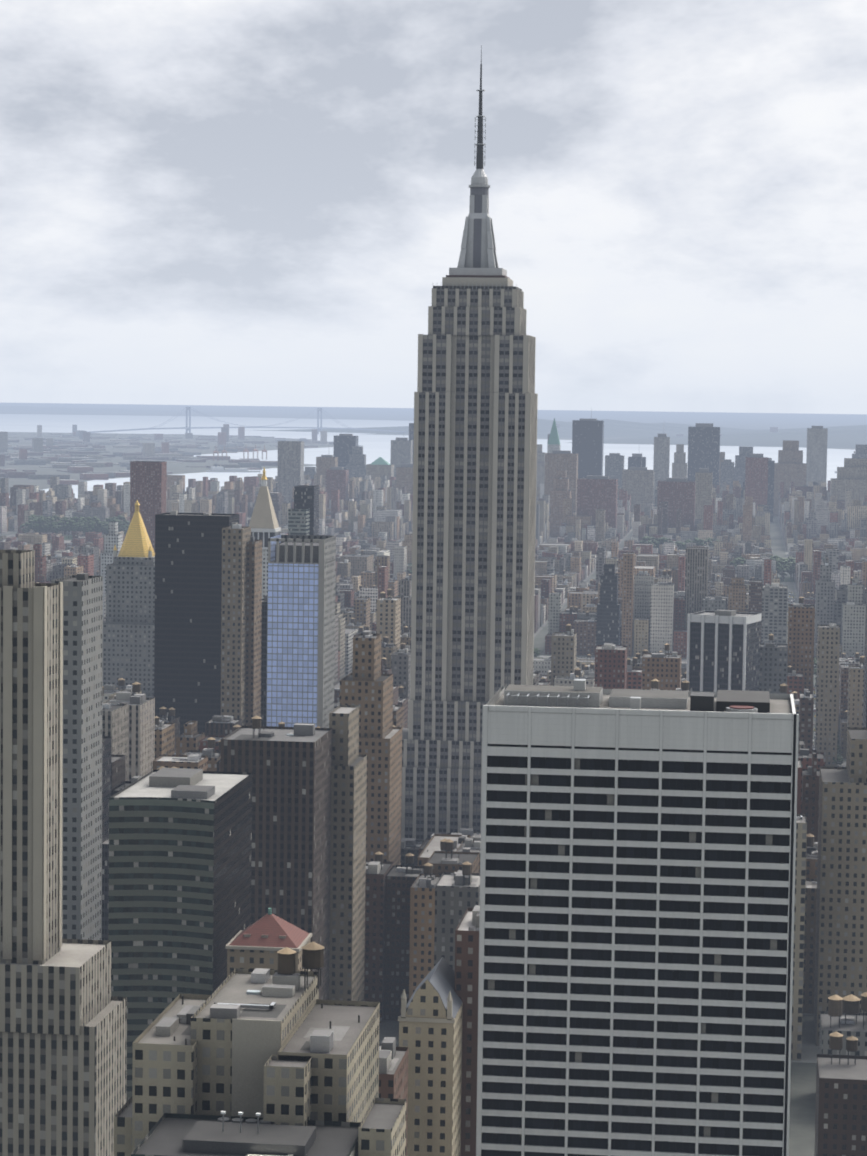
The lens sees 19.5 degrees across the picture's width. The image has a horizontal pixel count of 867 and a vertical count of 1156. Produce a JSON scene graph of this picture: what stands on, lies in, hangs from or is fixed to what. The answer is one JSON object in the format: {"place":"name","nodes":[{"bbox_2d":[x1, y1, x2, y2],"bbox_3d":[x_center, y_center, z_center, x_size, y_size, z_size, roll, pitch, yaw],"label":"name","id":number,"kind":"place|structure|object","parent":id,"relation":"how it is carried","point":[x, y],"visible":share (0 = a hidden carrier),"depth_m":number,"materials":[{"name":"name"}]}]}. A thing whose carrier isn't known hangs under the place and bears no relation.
{"place":"outdoors","nodes":[
{"label":"outdoors","id":0,"kind":"place"},
{"bbox_2d":[63,535,71,539],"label":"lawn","id":1,"kind":"structure","parent":0,"point":[66,537],"depth_m":4675.62,"materials":[{"name":"grey"}]},
{"bbox_2d":[19,522,30,532],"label":"tree","id":2,"kind":"object","parent":1,"relation":"on","point":[26,524],"visible":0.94,"depth_m":4610.19,"materials":[{"name":"green plant"}]},
{"bbox_2d":[28,514,39,523],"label":"tree","id":3,"kind":"object","parent":1,"relation":"on","point":[32,516],"visible":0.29,"depth_m":4692.84,"materials":[{"name":"green plant"}]},
{"bbox_2d":[28,519,45,531],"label":"tree","id":4,"kind":"object","parent":1,"relation":"on","point":[35,527],"visible":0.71,"depth_m":4608.67,"materials":[{"name":"green plant"}]},
{"bbox_2d":[38,523,47,532],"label":"tree","id":5,"kind":"object","parent":1,"relation":"on","point":[41,531],"visible":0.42,"depth_m":4614.55,"materials":[{"name":"green plant"}]},
{"bbox_2d":[38,516,54,531],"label":"tree","id":6,"kind":"object","parent":1,"relation":"on","point":[42,518],"visible":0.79,"depth_m":4610.58,"materials":[{"name":"green plant"}]},
{"bbox_2d":[43,521,61,532],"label":"tree","id":7,"kind":"object","parent":1,"relation":"on","point":[53,524],"visible":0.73,"depth_m":4611.46,"materials":[{"name":"green plant"}]},
{"bbox_2d":[47,515,60,525],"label":"tree","id":8,"kind":"object","parent":1,"relation":"on","point":[55,517],"visible":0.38,"depth_m":4695.53,"materials":[{"name":"green plant"}]},
{"bbox_2d":[61,517,73,530],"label":"tree","id":9,"kind":"object","parent":1,"relation":"on","point":[63,518],"visible":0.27,"depth_m":4687.17,"materials":[{"name":"green plant"}]},
{"bbox_2d":[62,519,74,538],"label":"tree","id":10,"kind":"object","parent":1,"relation":"on","point":[68,523],"visible":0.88,"depth_m":4626.69,"materials":[{"name":"green plant"}]},
{"bbox_2d":[69,516,81,521],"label":"tree","id":11,"kind":"object","parent":1,"relation":"on","point":[75,518],"visible":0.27,"depth_m":4669.00,"materials":[{"name":"green plant"}]},
{"bbox_2d":[78,517,90,529],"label":"tree","id":12,"kind":"object","parent":1,"relation":"on","point":[84,520],"visible":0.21,"depth_m":4659.44,"materials":[{"name":"green plant"}]},
{"bbox_2d":[82,523,94,532],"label":"tree","id":13,"kind":"object","parent":1,"relation":"on","point":[86,529],"visible":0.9,"depth_m":4595.44,"materials":[{"name":"green plant"}]},
{"bbox_2d":[85,516,101,530],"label":"tree","id":14,"kind":"object","parent":1,"relation":"on","point":[96,520],"visible":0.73,"depth_m":4609.36,"materials":[{"name":"green plant"}]},
{"bbox_2d":[103,526,108,533],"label":"tree","id":15,"kind":"object","parent":1,"relation":"on","point":[105,530],"visible":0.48,"depth_m":4634.03,"materials":[{"name":"green plant"}]},
{"bbox_2d":[108,519,122,528],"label":"tree","id":16,"kind":"object","parent":1,"relation":"on","point":[117,520],"visible":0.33,"depth_m":4603.87,"materials":[{"name":"green plant"}]},
{"bbox_2d":[115,515,125,522],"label":"tree","id":17,"kind":"object","parent":1,"relation":"on","point":[120,517],"visible":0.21,"depth_m":4680.26,"materials":[{"name":"green plant"}]},
{"bbox_2d":[121,525,128,533],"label":"tree","id":18,"kind":"object","parent":1,"relation":"on","point":[125,527],"visible":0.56,"depth_m":4615.97,"materials":[{"name":"green plant"}]},
{"bbox_2d":[0,414,854,498],"bbox_3d":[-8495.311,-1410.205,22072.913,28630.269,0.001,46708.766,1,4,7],"label":"bay water","id":19,"kind":"structure","parent":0,"point":[375,447],"depth_m":17994.07,"materials":[{"name":"grey"}]},
{"bbox_2d":[88,407,407,433],"bbox_3d":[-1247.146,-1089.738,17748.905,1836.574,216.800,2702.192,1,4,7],"label":"suspension bridge","id":20,"kind":"structure","parent":19,"relation":"in","point":[189,428],"depth_m":17574.36,"materials":[{"name":"metal"}]},
{"bbox_2d":[167,445,836,474],"bbox_3d":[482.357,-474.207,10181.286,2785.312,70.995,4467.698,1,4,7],"label":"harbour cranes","id":21,"kind":"object","parent":19,"relation":"on","point":[215,468],"visible":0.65,"depth_m":8843.12,"materials":[{"name":"metal"}]},
{"bbox_2d":[0,403,866,1155],"bbox_3d":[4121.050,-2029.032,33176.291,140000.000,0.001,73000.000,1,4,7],"label":"ground","id":22,"kind":"structure","parent":0,"point":[802,1109],"depth_m":28315.15,"materials":[{"name":"grey"}]},
{"bbox_2d":[0,424,777,484],"bbox_3d":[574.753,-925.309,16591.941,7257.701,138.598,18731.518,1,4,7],"label":"boroughs","id":23,"kind":"object","parent":22,"relation":"on","point":[81,457],"visible":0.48,"depth_m":10925.71,"materials":[{"name":"grey brick"}]},
{"bbox_2d":[2,517,845,1063],"bbox_3d":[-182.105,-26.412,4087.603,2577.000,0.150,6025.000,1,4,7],"label":"pavement blocks","id":24,"kind":"structure","parent":22,"relation":"on","point":[810,1051],"depth_m":1066.67,"materials":[{"name":"grey concrete"}]},
{"bbox_2d":[0,408,866,1155],"bbox_3d":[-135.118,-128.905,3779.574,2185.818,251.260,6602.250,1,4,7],"label":"city buildings","id":25,"kind":"structure","parent":22,"relation":"on","point":[238,914],"depth_m":1039.79,"materials":[{"name":"grey concrete"}]},
{"bbox_2d":[401,45,537,839],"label":"skyscraper","id":26,"kind":"structure","parent":22,"relation":"on","point":[474,511],"depth_m":1276.51,"materials":[{"name":"stone"}]},
{"bbox_2d":[476,679,798,1155],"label":"office building","id":27,"kind":"structure","parent":22,"relation":"on","point":[637,890],"depth_m":545.59,"materials":[{"name":"concrete"}]},
{"bbox_2d":[787,592,815,749],"bbox_3d":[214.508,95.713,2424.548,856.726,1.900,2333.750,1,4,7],"label":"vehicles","id":28,"kind":"object","parent":22,"relation":"on","point":[814,709],"visible":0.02,"depth_m":2321.95,"materials":[{"name":"paint"}]},
{"bbox_2d":[832,757,843,764],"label":"street tree","id":29,"kind":"object","parent":22,"relation":"on","point":[839,760],"visible":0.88,"depth_m":1832.21,"materials":[{"name":"green plant"}]},
{"bbox_2d":[0,406,866,448],"bbox_3d":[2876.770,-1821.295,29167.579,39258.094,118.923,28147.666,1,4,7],"label":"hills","id":30,"kind":"structure","parent":0,"point":[837,437],"depth_m":19289.35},
{"bbox_2d":[0,0,866,413],"label":"sky","id":31,"kind":"structure","parent":0,"point":[203,202],"materials":[{"name":"white"}]},
{"bbox_2d":[778,577,794,581],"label":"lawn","id":32,"kind":"structure","parent":0,"point":[787,579],"depth_m":3811.47,"materials":[{"name":"grey"}]},
{"bbox_2d":[729,558,745,565],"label":"tree","id":33,"kind":"object","parent":32,"relation":"on","point":[734,561],"visible":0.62,"depth_m":3783.09,"materials":[{"name":"green plant"}]},
{"bbox_2d":[776,559,785,577],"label":"tree","id":34,"kind":"object","parent":32,"relation":"on","point":[781,562],"visible":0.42,"depth_m":3783.62,"materials":[{"name":"green plant"}]},
{"bbox_2d":[776,558,787,579],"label":"tree","id":35,"kind":"object","parent":32,"relation":"on","point":[785,560],"visible":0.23,"depth_m":3800.30,"materials":[{"name":"green plant"}]},
{"bbox_2d":[776,565,790,580],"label":"tree","id":36,"kind":"object","parent":32,"relation":"on","point":[786,568],"visible":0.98,"depth_m":3766.98,"materials":[{"name":"green plant"}]},
{"bbox_2d":[788,562,795,580],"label":"tree","id":37,"kind":"object","parent":32,"relation":"on","point":[792,566],"visible":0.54,"depth_m":3773.17,"materials":[{"name":"green plant"}]},
{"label":"lawn","id":38,"kind":"structure","parent":0,"visible":0},
{"bbox_2d":[639,536,655,544],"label":"tree","id":39,"kind":"object","parent":38,"relation":"on","point":[645,538],"visible":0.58,"depth_m":4328.31,"materials":[{"name":"green plant"}]},
{"bbox_2d":[657,537,671,543],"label":"tree","id":40,"kind":"object","parent":38,"relation":"on","point":[665,539],"visible":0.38,"depth_m":4317.00,"materials":[{"name":"green plant"}]},
{"bbox_2d":[676,541,683,548],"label":"tree","id":41,"kind":"object","parent":38,"relation":"on","point":[678,543],"visible":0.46,"depth_m":4358.30,"materials":[{"name":"green plant"}]},
{"bbox_2d":[679,541,689,549],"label":"tree","id":42,"kind":"object","parent":38,"relation":"on","point":[682,544],"visible":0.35,"depth_m":4293.41,"materials":[{"name":"green plant"}]},
{"bbox_2d":[692,537,703,545],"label":"tree","id":43,"kind":"object","parent":38,"relation":"on","point":[697,541],"visible":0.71,"depth_m":4315.65,"materials":[{"name":"green plant"}]},
{"bbox_2d":[704,538,718,545],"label":"tree","id":44,"kind":"object","parent":38,"relation":"on","point":[708,540],"visible":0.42,"depth_m":4355.81,"materials":[{"name":"green plant"}]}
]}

